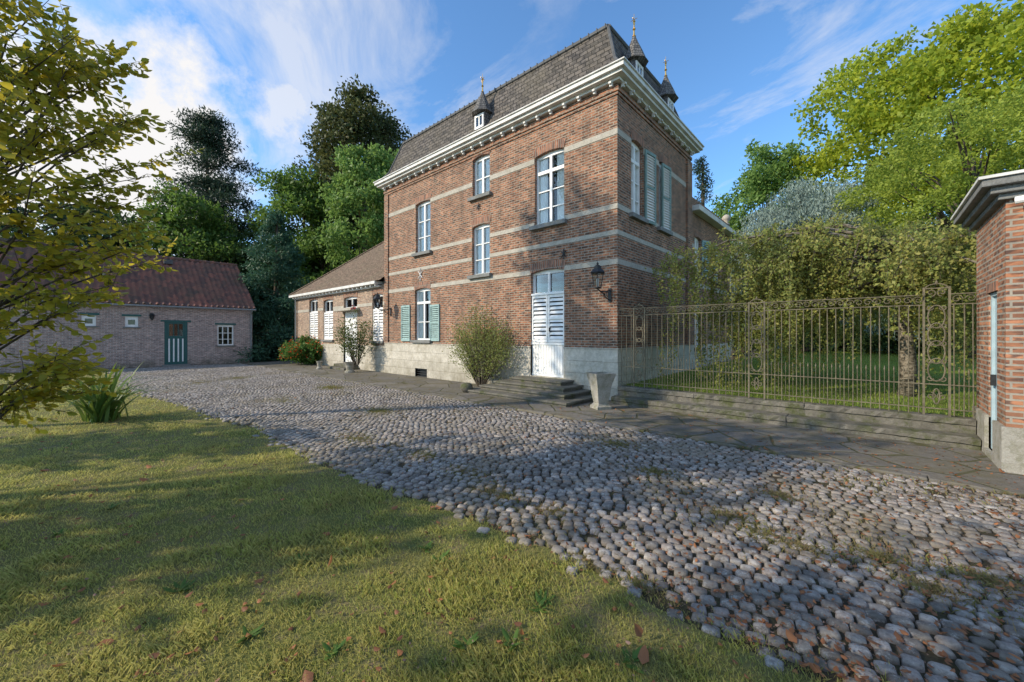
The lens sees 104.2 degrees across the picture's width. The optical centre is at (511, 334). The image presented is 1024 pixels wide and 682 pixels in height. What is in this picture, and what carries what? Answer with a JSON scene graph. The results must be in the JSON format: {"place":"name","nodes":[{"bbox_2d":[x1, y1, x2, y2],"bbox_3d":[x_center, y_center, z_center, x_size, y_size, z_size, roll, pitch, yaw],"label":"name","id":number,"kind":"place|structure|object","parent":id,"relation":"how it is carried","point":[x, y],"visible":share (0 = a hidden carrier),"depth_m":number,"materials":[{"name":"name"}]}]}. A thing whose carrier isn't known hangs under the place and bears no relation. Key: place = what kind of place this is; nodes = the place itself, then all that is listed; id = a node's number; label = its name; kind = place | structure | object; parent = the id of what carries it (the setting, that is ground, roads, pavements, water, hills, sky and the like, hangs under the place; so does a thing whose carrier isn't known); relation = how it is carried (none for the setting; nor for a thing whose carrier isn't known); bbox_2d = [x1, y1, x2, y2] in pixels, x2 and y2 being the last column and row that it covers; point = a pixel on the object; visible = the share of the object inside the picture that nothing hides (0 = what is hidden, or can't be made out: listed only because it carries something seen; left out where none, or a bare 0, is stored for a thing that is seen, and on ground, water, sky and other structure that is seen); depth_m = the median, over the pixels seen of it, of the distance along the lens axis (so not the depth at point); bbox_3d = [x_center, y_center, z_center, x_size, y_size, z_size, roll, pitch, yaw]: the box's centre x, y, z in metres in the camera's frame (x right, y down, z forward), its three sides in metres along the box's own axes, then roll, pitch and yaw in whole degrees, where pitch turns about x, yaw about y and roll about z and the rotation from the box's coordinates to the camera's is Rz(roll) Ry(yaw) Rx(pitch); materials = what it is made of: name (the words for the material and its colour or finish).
{"place":"outdoors","nodes":[
{"label":"outdoors","id":0,"kind":"place"},
{"bbox_2d":[0,370,900,681],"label":"lawn","id":1,"kind":"structure","parent":0,"point":[302,632],"depth_m":2.79,"materials":[{"name":"green plant"}]},
{"bbox_2d":[0,0,203,433],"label":"magnolia tree","id":2,"kind":"object","parent":1,"relation":"on","point":[62,368],"visible":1,"depth_m":3.79,"materials":[{"name":"green plant"}]},
{"bbox_2d":[36,362,168,422],"bbox_3d":[-8.062,1.046,7.716,2.277,1.268,2.722,0,0,-24],"label":"strap leaf plant","id":3,"kind":"object","parent":1,"relation":"on","point":[102,406],"visible":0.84,"depth_m":7.70,"materials":[{"name":"green plant"}]},
{"bbox_2d":[53,427,647,673],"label":"lawn weeds","id":4,"kind":"object","parent":1,"relation":"on","point":[336,648],"visible":0.92,"depth_m":2.23,"materials":[{"name":"green plant"}]},
{"bbox_2d":[0,0,1023,256],"label":"sky","id":5,"kind":"structure","parent":0,"point":[737,70],"materials":[{"name":"blue"}]},
{"bbox_2d":[116,342,1023,681],"bbox_3d":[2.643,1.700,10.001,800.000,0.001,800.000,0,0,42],"label":"ground","id":6,"kind":"structure","parent":0,"point":[928,656],"depth_m":3.08,"materials":[{"name":"soil"}]},
{"bbox_2d":[1,185,52,238],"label":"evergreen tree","id":7,"kind":"object","parent":6,"relation":"on","point":[17,210],"visible":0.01,"depth_m":32.66,"materials":[{"name":"green plant"}]},
{"bbox_2d":[0,196,147,252],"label":"evergreen tree","id":8,"kind":"object","parent":6,"relation":"on","point":[119,218],"visible":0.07,"depth_m":30.82,"materials":[{"name":"green plant"}]},
{"bbox_2d":[0,238,255,372],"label":"outbuilding","id":9,"kind":"structure","parent":6,"relation":"on","point":[191,323],"depth_m":21.40,"materials":[{"name":"brick"}]},
{"bbox_2d":[78,313,99,326],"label":"window","id":10,"kind":"structure","parent":9,"relation":"in","point":[91,322],"depth_m":19.28,"materials":[{"name":"white paint"}]},
{"bbox_2d":[122,314,140,327],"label":"window","id":11,"kind":"structure","parent":9,"relation":"in","point":[131,320],"depth_m":20.33,"materials":[{"name":"white paint"}]},
{"bbox_2d":[149,313,154,319],"bbox_3d":[-18.737,-0.925,20.730,0.284,0.350,0.240,0,0,42],"label":"wall lamp","id":12,"kind":"object","parent":9,"relation":"attached to","point":[151,316],"visible":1,"depth_m":20.67,"materials":[{"name":"black metal"}]},
{"bbox_2d":[161,320,190,364],"bbox_3d":[-18.288,0.426,21.663,0.340,2.387,1.270,0,0,42],"label":"door","id":13,"kind":"structure","parent":9,"relation":"in","point":[175,331],"depth_m":21.64,"materials":[{"name":"teal paint"}]},
{"bbox_2d":[215,323,235,346],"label":"window","id":14,"kind":"structure","parent":9,"relation":"in","point":[224,330],"depth_m":23.45,"materials":[{"name":"white paint"}]},
{"bbox_2d":[119,179,266,272],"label":"yew tree","id":15,"kind":"object","parent":6,"relation":"on","point":[193,239],"visible":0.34,"depth_m":31.70,"materials":[{"name":"green plant"}]},
{"bbox_2d":[144,105,268,258],"bbox_3d":[-29.050,-9.964,38.579,13.393,23.538,12.656,0,0,42],"label":"pine tree","id":16,"kind":"object","parent":6,"relation":"on","point":[204,127],"visible":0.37,"depth_m":37.16,"materials":[{"name":"green plant"}]},
{"bbox_2d":[204,226,308,338],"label":"evergreen tree","id":17,"kind":"object","parent":6,"relation":"on","point":[245,234],"visible":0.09,"depth_m":33.26,"materials":[{"name":"green plant"}]},
{"bbox_2d":[218,208,312,362],"bbox_3d":[-16.522,-3.466,27.995,9.100,10.855,10.050,0,0,42],"label":"fir tree","id":18,"kind":"object","parent":6,"relation":"on","point":[281,256],"visible":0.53,"depth_m":26.81,"materials":[{"name":"green plant"}]},
{"bbox_2d":[243,164,354,324],"bbox_3d":[-20.018,-7.335,38.445,10.558,18.274,11.176,0,0,-29],"label":"broadleaf tree","id":19,"kind":"object","parent":6,"relation":"on","point":[293,197],"visible":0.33,"depth_m":35.85,"materials":[{"name":"green plant"}]},
{"bbox_2d":[277,332,323,364],"bbox_3d":[-11.601,0.785,22.251,3.289,1.906,2.737,0,0,42],"label":"berry shrub","id":20,"kind":"object","parent":6,"relation":"on","point":[305,350],"visible":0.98,"depth_m":21.65,"materials":[{"name":"green plant"}]},
{"bbox_2d":[283,218,359,290],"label":"broadleaf tree","id":21,"kind":"object","parent":6,"relation":"on","point":[310,246],"visible":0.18,"depth_m":34.24,"materials":[{"name":"green plant"}]},
{"bbox_2d":[289,241,383,371],"bbox_3d":[-6.968,-2.023,23.695,10.622,7.447,8.260,0,0,42],"label":"annex","id":22,"kind":"object","parent":6,"relation":"on","point":[324,303],"visible":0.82,"depth_m":20.67,"materials":[{"name":"brick"}]},
{"bbox_2d":[309,297,329,311],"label":"window","id":23,"kind":"structure","parent":22,"relation":"in","point":[314,299],"depth_m":22.72,"materials":[{"name":"white paint"}]},
{"bbox_2d":[323,295,332,312],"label":"window","id":24,"kind":"structure","parent":22,"relation":"in","point":[327,298],"depth_m":21.44,"materials":[{"name":"white paint"}]},
{"bbox_2d":[343,291,357,307],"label":"window","id":25,"kind":"structure","parent":22,"relation":"in","point":[352,295],"depth_m":19.81,"materials":[{"name":"white paint"}]},
{"bbox_2d":[345,311,356,361],"bbox_3d":[-7.916,0.160,19.686,1.353,2.580,0.060,0,0,42],"label":"door","id":26,"kind":"structure","parent":22,"relation":"in","point":[347,314],"depth_m":19.72,"materials":[{"name":"white paint"}]},
{"bbox_2d":[371,288,382,308],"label":"window","id":27,"kind":"structure","parent":22,"relation":"in","point":[380,291],"depth_m":17.93,"materials":[{"name":"white paint"}]},
{"bbox_2d":[292,73,413,254],"bbox_3d":[-15.697,-12.004,42.092,14.406,27.617,13.373,0,0,42],"label":"beech tree","id":28,"kind":"object","parent":6,"relation":"on","point":[369,122],"visible":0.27,"depth_m":38.75,"materials":[{"name":"green plant"}]},
{"bbox_2d":[309,141,398,266],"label":"maple tree","id":29,"kind":"object","parent":6,"relation":"on","point":[350,183],"visible":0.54,"depth_m":31.93,"materials":[{"name":"green plant"}]},
{"bbox_2d":[32,389,1023,681],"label":"fallen leaves","id":30,"kind":"object","parent":6,"relation":"on","point":[642,657],"visible":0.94,"depth_m":2.51,"materials":[{"name":"brown plant"}]},
{"bbox_2d":[373,18,704,399],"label":"brick house","id":31,"kind":"structure","parent":6,"relation":"on","point":[526,201],"depth_m":12.02,"materials":[{"name":"brick"}]},
{"bbox_2d":[373,292,390,315],"bbox_3d":[-5.449,-1.275,16.781,0.380,0.950,0.784,0,0,42],"label":"wall lantern","id":32,"kind":"object","parent":31,"relation":"attached to","point":[377,297],"depth_m":16.60,"materials":[{"name":"black metal"}]},
{"bbox_2d":[410,282,431,342],"bbox_3d":[-3.342,-0.860,15.744,1.272,2.385,0.740,0,0,42],"label":"window","id":33,"kind":"structure","parent":31,"relation":"in","point":[421,287],"depth_m":15.79,"materials":[{"name":"white paint"}]},
{"bbox_2d":[411,193,431,256],"bbox_3d":[-3.464,-4.258,15.561,1.207,2.345,0.305,0,0,42],"label":"window","id":34,"kind":"structure","parent":31,"relation":"in","point":[423,201],"depth_m":15.63,"materials":[{"name":"white paint"}]},
{"bbox_2d":[467,150,491,201],"bbox_3d":[-1.030,-5.385,13.362,1.067,1.698,0.305,0,0,42],"label":"window","id":35,"kind":"structure","parent":31,"relation":"in","point":[482,161],"depth_m":13.40,"materials":[{"name":"white paint"}]},
{"bbox_2d":[467,216,491,278],"bbox_3d":[-1.039,-2.913,13.370,1.091,2.048,0.305,0,0,42],"label":"window","id":36,"kind":"structure","parent":31,"relation":"in","point":[481,225],"depth_m":13.41,"materials":[{"name":"white paint"}]},
{"bbox_2d":[529,260,565,293],"bbox_3d":[1.211,-1.596,11.702,1.393,1.054,0.634,0,0,42],"label":"window","id":37,"kind":"structure","parent":31,"relation":"in","point":[551,272],"depth_m":11.81,"materials":[{"name":"glass"}]},
{"bbox_2d":[531,291,563,377],"bbox_3d":[1.038,0.007,11.511,1.173,2.416,0.090,0,0,42],"label":"door","id":38,"kind":"structure","parent":31,"relation":"in","point":[547,357],"depth_m":11.48,"materials":[{"name":"white paint"}]},
{"bbox_2d":[529,138,566,230],"bbox_3d":[1.215,-4.292,11.628,1.288,2.443,0.740,0,0,42],"label":"window","id":39,"kind":"structure","parent":31,"relation":"in","point":[550,172],"depth_m":11.60,"materials":[{"name":"white paint"}]},
{"bbox_2d":[591,261,610,301],"bbox_3d":[2.232,-1.295,9.844,0.380,0.950,0.784,0,0,42],"label":"wall lantern","id":40,"kind":"object","parent":31,"relation":"attached to","point":[597,270],"depth_m":9.63,"materials":[{"name":"black metal"}]},
{"bbox_2d":[629,129,648,223],"bbox_3d":[3.376,-4.290,10.861,0.305,2.400,0.980,0,0,42],"label":"window","id":41,"kind":"structure","parent":31,"relation":"in","point":[637,142],"depth_m":10.93,"materials":[{"name":"white paint"}]},
{"bbox_2d":[657,153,672,235],"bbox_3d":[4.615,-4.290,12.221,0.290,2.400,0.980,0,0,42],"label":"window","id":42,"kind":"structure","parent":31,"relation":"in","point":[662,159],"depth_m":12.26,"materials":[{"name":"white paint"}]},
{"bbox_2d":[691,197,736,369],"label":"wing","id":43,"kind":"structure","parent":31,"relation":"attached to","point":[707,224],"depth_m":15.63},
{"bbox_2d":[694,230,703,279],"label":"window","id":44,"kind":"structure","parent":43,"relation":"in","point":[698,236],"depth_m":15.09,"materials":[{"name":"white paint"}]},
{"bbox_2d":[694,293,704,350],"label":"window","id":45,"kind":"structure","parent":43,"relation":"in","point":[700,296],"depth_m":15.22,"materials":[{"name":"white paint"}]},
{"bbox_2d":[104,363,1023,681],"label":"cobblestones","id":46,"kind":"structure","parent":6,"relation":"on","point":[324,413],"depth_m":3.92,"materials":[{"name":"grey stone"}]},
{"bbox_2d":[137,371,1023,648],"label":"weeds","id":47,"kind":"object","parent":6,"relation":"on","point":[989,581],"visible":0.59,"depth_m":3.37,"materials":[{"name":"green plant"}]},
{"bbox_2d":[255,365,1023,497],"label":"kerb","id":48,"kind":"structure","parent":6,"relation":"on","point":[984,487],"depth_m":5.77,"materials":[{"name":"grey stone"}]},
{"bbox_2d":[692,155,714,205],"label":"conifer tree","id":49,"kind":"object","parent":6,"relation":"on","point":[698,170],"visible":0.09,"depth_m":31.82,"materials":[{"name":"green plant"}]},
{"bbox_2d":[730,301,775,353],"bbox_3d":[15.893,-0.638,27.010,4.105,3.892,4.345,0,0,42],"label":"laurel bush","id":50,"kind":"object","parent":6,"relation":"on","point":[753,347],"visible":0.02,"depth_m":26.20,"materials":[{"name":"green plant"}]},
{"bbox_2d":[730,241,777,351],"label":"broadleaf tree","id":51,"kind":"object","parent":6,"relation":"on","point":[744,276],"visible":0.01,"depth_m":29.67,"materials":[{"name":"green plant"}]},
{"bbox_2d":[709,138,822,346],"bbox_3d":[23.932,-8.766,37.708,10.794,20.133,11.060,0,0,42],"label":"broadleaf tree","id":52,"kind":"object","parent":6,"relation":"on","point":[757,187],"visible":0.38,"depth_m":36.26,"materials":[{"name":"green plant"}]},
{"bbox_2d":[245,361,1023,490],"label":"terrace","id":53,"kind":"structure","parent":0,"point":[896,456],"depth_m":6.62,"materials":[{"name":"grey stone"}]},
{"bbox_2d":[316,361,322,368],"bbox_3d":[-9.260,1.475,19.159,0.296,0.380,0.296,0,0,42],"label":"stone pot","id":54,"kind":"object","parent":53,"relation":"on","point":[319,364],"visible":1,"depth_m":19.07,"materials":[{"name":"stone"}]},
{"bbox_2d":[326,363,358,369],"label":"annex steps","id":55,"kind":"structure","parent":53,"relation":"on","point":[339,366],"depth_m":19.11,"materials":[{"name":"stone"}]},
{"bbox_2d":[344,362,354,372],"bbox_3d":[-7.118,1.440,17.483,0.495,0.450,0.496,0,0,42],"label":"stone planter","id":56,"kind":"object","parent":53,"relation":"on","point":[349,367],"visible":0.98,"depth_m":17.33,"materials":[{"name":"stone"}]},
{"bbox_2d":[331,305,377,364],"bbox_3d":[-7.016,0.040,17.576,1.923,2.631,1.824,0,0,42],"label":"rose bush","id":57,"kind":"object","parent":56,"relation":"in","point":[351,342],"visible":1,"depth_m":17.50,"materials":[{"name":"green plant"}]},
{"bbox_2d":[460,382,472,392],"bbox_3d":[-1.313,1.525,11.468,0.408,0.280,0.336,0,0,42],"label":"mossy stone","id":58,"kind":"object","parent":53,"relation":"on","point":[465,387],"visible":0.95,"depth_m":11.34,"materials":[{"name":"green stone"}]},
{"bbox_2d":[442,296,523,386],"bbox_3d":[-1.070,0.222,12.458,3.415,2.909,1.332,0,0,42],"label":"bush","id":59,"kind":"object","parent":53,"relation":"on","point":[489,352],"visible":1,"depth_m":12.37,"materials":[{"name":"green plant"}]},
{"bbox_2d":[468,375,592,406],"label":"door steps","id":60,"kind":"structure","parent":53,"relation":"on","point":[557,392],"depth_m":10.44,"materials":[{"name":"stone"}]},
{"bbox_2d":[586,372,615,409],"bbox_3d":[1.996,1.265,8.966,0.497,0.800,0.497,0,0,-16],"label":"stone urn","id":61,"kind":"object","parent":53,"relation":"on","point":[601,383],"visible":1,"depth_m":8.82,"materials":[{"name":"stone"}]},
{"bbox_2d":[611,385,980,450],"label":"fence steps","id":62,"kind":"structure","parent":53,"relation":"on","point":[941,429],"depth_m":7.10,"materials":[{"name":"stone"}]},
{"bbox_2d":[619,280,978,417],"bbox_3d":[4.854,0.210,7.973,5.880,2.140,0.041,0,0,42],"label":"iron fence","id":63,"kind":"object","parent":62,"relation":"on","point":[949,385],"visible":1,"depth_m":7.18,"materials":[{"name":"metal"}]},
{"bbox_2d":[950,169,1023,474],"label":"gate lodge","id":64,"kind":"structure","parent":53,"relation":"on","point":[989,211],"depth_m":4.97,"materials":[{"name":"brick"}]},
{"bbox_2d":[990,291,996,448],"bbox_3d":[6.509,0.505,5.337,0.090,2.150,0.500,0,0,42],"label":"door","id":65,"kind":"structure","parent":64,"relation":"in","point":[993,376],"depth_m":5.49,"materials":[{"name":"white paint"}]},
{"bbox_2d":[1015,195,1023,203],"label":"floodlight","id":66,"kind":"object","parent":64,"relation":"attached to","point":[1019,199],"visible":1,"depth_m":4.66,"materials":[{"name":"white paint"}]},
{"bbox_2d":[627,341,975,416],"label":"lawn","id":67,"kind":"structure","parent":0,"point":[842,382],"depth_m":10.29,"materials":[{"name":"green plant"}]},
{"bbox_2d":[754,317,857,349],"bbox_3d":[18.178,-0.363,24.734,5.355,3.346,5.946,0,0,-31],"label":"laurel bush","id":68,"kind":"object","parent":67,"relation":"on","point":[801,341],"visible":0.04,"depth_m":23.34,"materials":[{"name":"green plant"}]},
{"bbox_2d":[644,204,975,396],"bbox_3d":[7.922,-0.551,9.615,7.580,4.685,7.095,0,0,42],"label":"weeping birch","id":69,"kind":"object","parent":67,"relation":"on","point":[810,259],"visible":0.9,"depth_m":8.35,"materials":[{"name":"green plant"}]},
{"bbox_2d":[730,176,935,351],"bbox_3d":[17.941,-4.040,24.132,10.990,10.696,10.734,0,0,42],"label":"cedar tree","id":70,"kind":"object","parent":67,"relation":"on","point":[820,203],"visible":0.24,"depth_m":22.61,"materials":[{"name":"green plant"}]},
{"bbox_2d":[828,255,885,348],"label":"broadleaf tree","id":71,"kind":"object","parent":67,"relation":"on","point":[841,346],"depth_m":27.66,"materials":[{"name":"green plant"}]},
{"bbox_2d":[765,0,1023,345],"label":"plane tree","id":72,"kind":"object","parent":67,"relation":"on","point":[919,78],"visible":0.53,"depth_m":29.16,"materials":[{"name":"green plant"}]},
{"bbox_2d":[830,300,965,354],"bbox_3d":[21.107,-0.302,21.867,5.880,3.258,6.282,0,0,42],"label":"laurel bush","id":73,"kind":"object","parent":67,"relation":"on","point":[893,346],"visible":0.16,"depth_m":21.26,"materials":[{"name":"green plant"}]},
{"bbox_2d":[853,202,965,349],"bbox_3d":[26.952,-3.476,25.216,10.503,9.765,10.243,0,0,42],"label":"broadleaf tree","id":74,"kind":"object","parent":67,"relation":"on","point":[948,213],"visible":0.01,"depth_m":23.85,"materials":[{"name":"green plant"}]},
{"bbox_2d":[831,81,1023,358],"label":"lime green tree","id":75,"kind":"object","parent":67,"relation":"on","point":[907,168],"visible":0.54,"depth_m":17.12,"materials":[{"name":"green plant"}]}
]}

